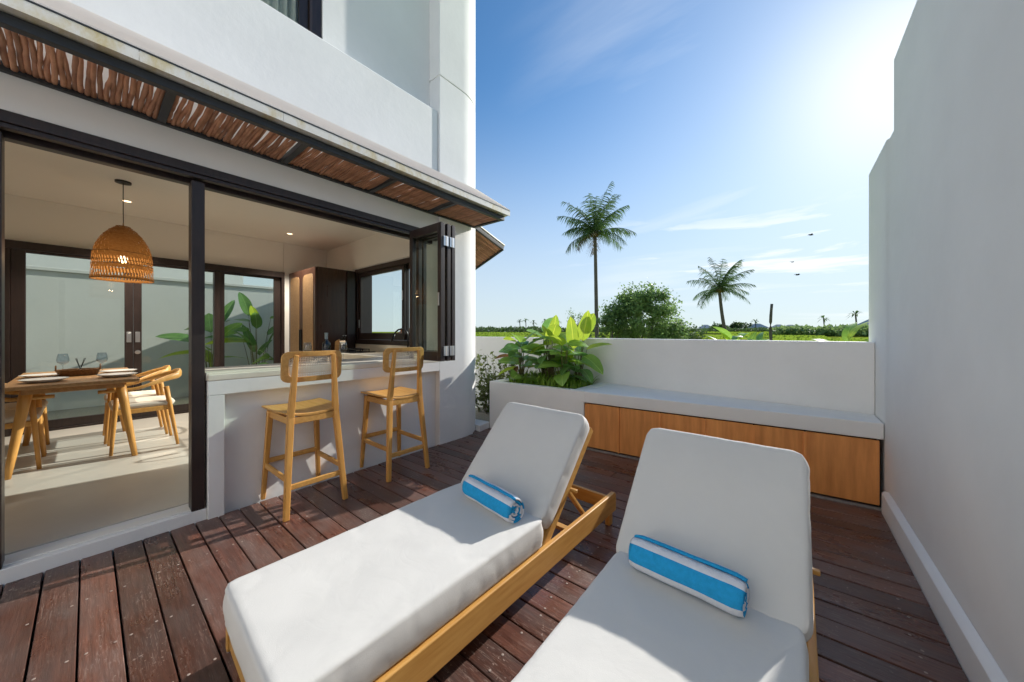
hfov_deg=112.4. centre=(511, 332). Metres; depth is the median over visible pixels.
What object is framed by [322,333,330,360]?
wine bottle
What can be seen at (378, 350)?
kitchen counter
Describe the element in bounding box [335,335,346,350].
knife block
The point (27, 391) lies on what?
dining table
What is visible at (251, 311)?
banana plant
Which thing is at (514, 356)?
broad leaf plant
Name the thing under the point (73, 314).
courtyard wall
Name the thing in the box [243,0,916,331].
sky
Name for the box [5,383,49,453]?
dining chair
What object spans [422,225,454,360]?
folding window
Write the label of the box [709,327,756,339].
banana plant
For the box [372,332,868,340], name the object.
ground
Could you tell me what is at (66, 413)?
courtyard ground
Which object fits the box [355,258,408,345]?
window frame
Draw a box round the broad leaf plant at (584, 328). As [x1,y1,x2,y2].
[549,310,611,384]
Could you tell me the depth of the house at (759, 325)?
164.69 m
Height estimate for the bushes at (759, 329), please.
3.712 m
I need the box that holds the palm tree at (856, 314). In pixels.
[848,310,858,321]
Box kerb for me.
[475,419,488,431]
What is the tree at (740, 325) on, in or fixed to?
on the ground at (840, 336)
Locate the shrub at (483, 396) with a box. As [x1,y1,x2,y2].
[475,351,518,413]
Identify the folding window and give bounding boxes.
[409,222,448,360]
[416,224,454,360]
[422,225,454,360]
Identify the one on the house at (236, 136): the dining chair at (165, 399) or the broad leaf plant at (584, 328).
the dining chair at (165, 399)
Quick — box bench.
[584,384,883,510]
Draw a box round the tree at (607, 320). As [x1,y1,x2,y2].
[595,310,630,338]
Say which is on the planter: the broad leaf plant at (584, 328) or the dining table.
the broad leaf plant at (584, 328)
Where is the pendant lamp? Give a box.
[89,179,154,282]
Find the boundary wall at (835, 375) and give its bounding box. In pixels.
[475,337,874,414]
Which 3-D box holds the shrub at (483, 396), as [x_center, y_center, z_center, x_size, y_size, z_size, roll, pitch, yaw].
[-0.252,0.756,5.095,0.883,1.007,0.815,0,0,39]
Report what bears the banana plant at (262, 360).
on the courtyard ground at (66, 413)
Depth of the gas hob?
5.24 m
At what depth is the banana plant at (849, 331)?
6.96 m
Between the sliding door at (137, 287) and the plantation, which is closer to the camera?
the sliding door at (137, 287)
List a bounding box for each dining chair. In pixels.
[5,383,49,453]
[5,391,54,469]
[98,368,181,455]
[102,365,170,443]
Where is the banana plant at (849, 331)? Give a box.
[813,322,868,341]
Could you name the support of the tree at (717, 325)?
on the ground at (840, 336)
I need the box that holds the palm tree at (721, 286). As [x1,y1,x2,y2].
[686,257,755,339]
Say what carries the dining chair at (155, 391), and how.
on the house at (236, 136)
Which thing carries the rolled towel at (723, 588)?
on the sun lounger at (742, 508)
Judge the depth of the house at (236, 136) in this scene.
2.92 m
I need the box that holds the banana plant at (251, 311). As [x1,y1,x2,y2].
[205,292,272,364]
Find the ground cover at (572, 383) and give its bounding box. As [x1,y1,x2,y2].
[508,369,598,388]
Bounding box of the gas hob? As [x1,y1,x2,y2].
[340,348,373,352]
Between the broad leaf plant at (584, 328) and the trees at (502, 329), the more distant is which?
the trees at (502, 329)
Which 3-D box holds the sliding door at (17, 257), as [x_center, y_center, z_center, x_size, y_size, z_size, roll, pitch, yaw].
[-5.414,0.095,4.263,0.054,2.104,0.937,0,0,39]
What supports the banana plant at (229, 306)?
on the courtyard ground at (66, 413)
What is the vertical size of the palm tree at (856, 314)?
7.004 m
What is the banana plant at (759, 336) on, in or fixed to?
on the ground at (840, 336)
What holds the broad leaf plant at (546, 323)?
on the planter
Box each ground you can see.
[47,396,188,419]
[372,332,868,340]
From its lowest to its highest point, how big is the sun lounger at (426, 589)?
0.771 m
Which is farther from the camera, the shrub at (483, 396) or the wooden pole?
the wooden pole
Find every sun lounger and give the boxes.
[223,402,615,681]
[511,428,819,681]
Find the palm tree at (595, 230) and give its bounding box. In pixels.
[556,182,636,337]
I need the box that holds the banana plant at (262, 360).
[253,350,272,363]
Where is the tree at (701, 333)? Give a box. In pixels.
[664,321,707,338]
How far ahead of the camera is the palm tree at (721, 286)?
30.18 m
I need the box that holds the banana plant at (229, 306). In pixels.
[155,300,254,367]
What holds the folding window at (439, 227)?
in the house at (236, 136)
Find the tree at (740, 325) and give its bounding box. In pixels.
[726,321,754,328]
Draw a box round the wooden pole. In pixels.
[769,304,772,339]
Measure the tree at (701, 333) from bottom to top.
2.938 m
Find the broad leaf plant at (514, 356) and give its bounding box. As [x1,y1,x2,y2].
[495,331,539,383]
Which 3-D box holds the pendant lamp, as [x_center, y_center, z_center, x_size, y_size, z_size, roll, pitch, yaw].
[-4.071,-1.064,3.586,0.457,1.035,0.457,0,0,39]
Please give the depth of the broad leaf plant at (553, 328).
4.42 m
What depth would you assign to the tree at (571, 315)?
29.61 m
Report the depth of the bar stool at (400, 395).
3.10 m
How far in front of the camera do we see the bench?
2.84 m
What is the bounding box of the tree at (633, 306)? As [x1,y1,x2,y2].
[597,281,698,338]
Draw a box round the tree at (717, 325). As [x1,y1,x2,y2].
[709,322,728,328]
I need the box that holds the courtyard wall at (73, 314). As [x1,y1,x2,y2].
[26,265,272,410]
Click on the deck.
(151, 610)
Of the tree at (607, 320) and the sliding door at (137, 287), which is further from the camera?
the tree at (607, 320)
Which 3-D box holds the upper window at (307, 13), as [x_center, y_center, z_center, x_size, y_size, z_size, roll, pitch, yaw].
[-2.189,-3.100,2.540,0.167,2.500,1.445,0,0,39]
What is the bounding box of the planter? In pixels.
[490,374,610,427]
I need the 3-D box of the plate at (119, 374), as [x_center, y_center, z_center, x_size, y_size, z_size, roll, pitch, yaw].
[-3.838,0.413,3.333,0.268,0.028,0.268,0,0,39]
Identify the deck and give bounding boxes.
[0,428,968,681]
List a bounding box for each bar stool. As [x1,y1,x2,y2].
[260,350,347,521]
[360,347,429,481]
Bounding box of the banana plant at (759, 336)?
[735,332,769,339]
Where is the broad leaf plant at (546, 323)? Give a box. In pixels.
[525,317,572,375]
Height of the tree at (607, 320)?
3.426 m
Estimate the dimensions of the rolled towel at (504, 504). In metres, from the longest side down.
0.379 x 0.129 x 0.120 m
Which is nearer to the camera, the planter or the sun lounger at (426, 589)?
the sun lounger at (426, 589)
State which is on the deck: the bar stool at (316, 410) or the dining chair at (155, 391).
the bar stool at (316, 410)
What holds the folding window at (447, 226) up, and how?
in the house at (236, 136)
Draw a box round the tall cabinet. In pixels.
[289,266,355,361]
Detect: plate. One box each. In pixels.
[17,377,68,382]
[19,373,59,377]
[97,372,137,377]
[99,369,136,372]
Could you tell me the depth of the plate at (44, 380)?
2.96 m
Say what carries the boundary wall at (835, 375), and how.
on the ground at (840, 336)
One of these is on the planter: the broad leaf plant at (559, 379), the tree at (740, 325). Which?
the broad leaf plant at (559, 379)
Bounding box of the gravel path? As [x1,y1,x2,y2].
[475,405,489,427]
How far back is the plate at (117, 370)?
3.64 m
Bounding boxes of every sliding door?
[10,248,132,432]
[133,264,219,416]
[213,272,279,366]
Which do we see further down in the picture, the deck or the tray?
the deck
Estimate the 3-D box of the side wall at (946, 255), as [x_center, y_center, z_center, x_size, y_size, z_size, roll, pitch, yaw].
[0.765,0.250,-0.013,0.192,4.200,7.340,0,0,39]
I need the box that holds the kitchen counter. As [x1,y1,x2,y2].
[341,328,408,358]
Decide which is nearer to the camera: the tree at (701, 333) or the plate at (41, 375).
the plate at (41, 375)
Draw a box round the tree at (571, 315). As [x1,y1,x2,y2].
[567,310,582,324]
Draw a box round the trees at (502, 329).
[475,325,648,332]
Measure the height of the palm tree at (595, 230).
12.654 m
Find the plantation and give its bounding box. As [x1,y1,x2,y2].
[767,322,868,336]
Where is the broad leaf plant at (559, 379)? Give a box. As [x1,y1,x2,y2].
[536,336,590,385]
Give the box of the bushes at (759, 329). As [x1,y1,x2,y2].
[678,325,818,331]
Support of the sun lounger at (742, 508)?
on the deck
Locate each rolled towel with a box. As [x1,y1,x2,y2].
[462,475,523,522]
[628,535,749,617]
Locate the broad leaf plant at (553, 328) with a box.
[520,315,573,380]
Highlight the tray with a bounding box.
[55,363,100,376]
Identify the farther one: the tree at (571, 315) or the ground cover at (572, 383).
the tree at (571, 315)
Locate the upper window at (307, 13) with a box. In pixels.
[261,0,320,37]
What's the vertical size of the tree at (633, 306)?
4.980 m
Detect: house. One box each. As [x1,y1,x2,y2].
[0,0,509,592]
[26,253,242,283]
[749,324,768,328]
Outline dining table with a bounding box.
[5,368,139,479]
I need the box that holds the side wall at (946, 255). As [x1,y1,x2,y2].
[869,0,1023,681]
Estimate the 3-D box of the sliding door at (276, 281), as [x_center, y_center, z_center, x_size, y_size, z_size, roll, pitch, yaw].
[-4.358,0.095,5.667,0.045,2.104,0.899,0,0,39]
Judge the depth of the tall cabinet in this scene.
5.66 m
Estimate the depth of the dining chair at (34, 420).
2.94 m

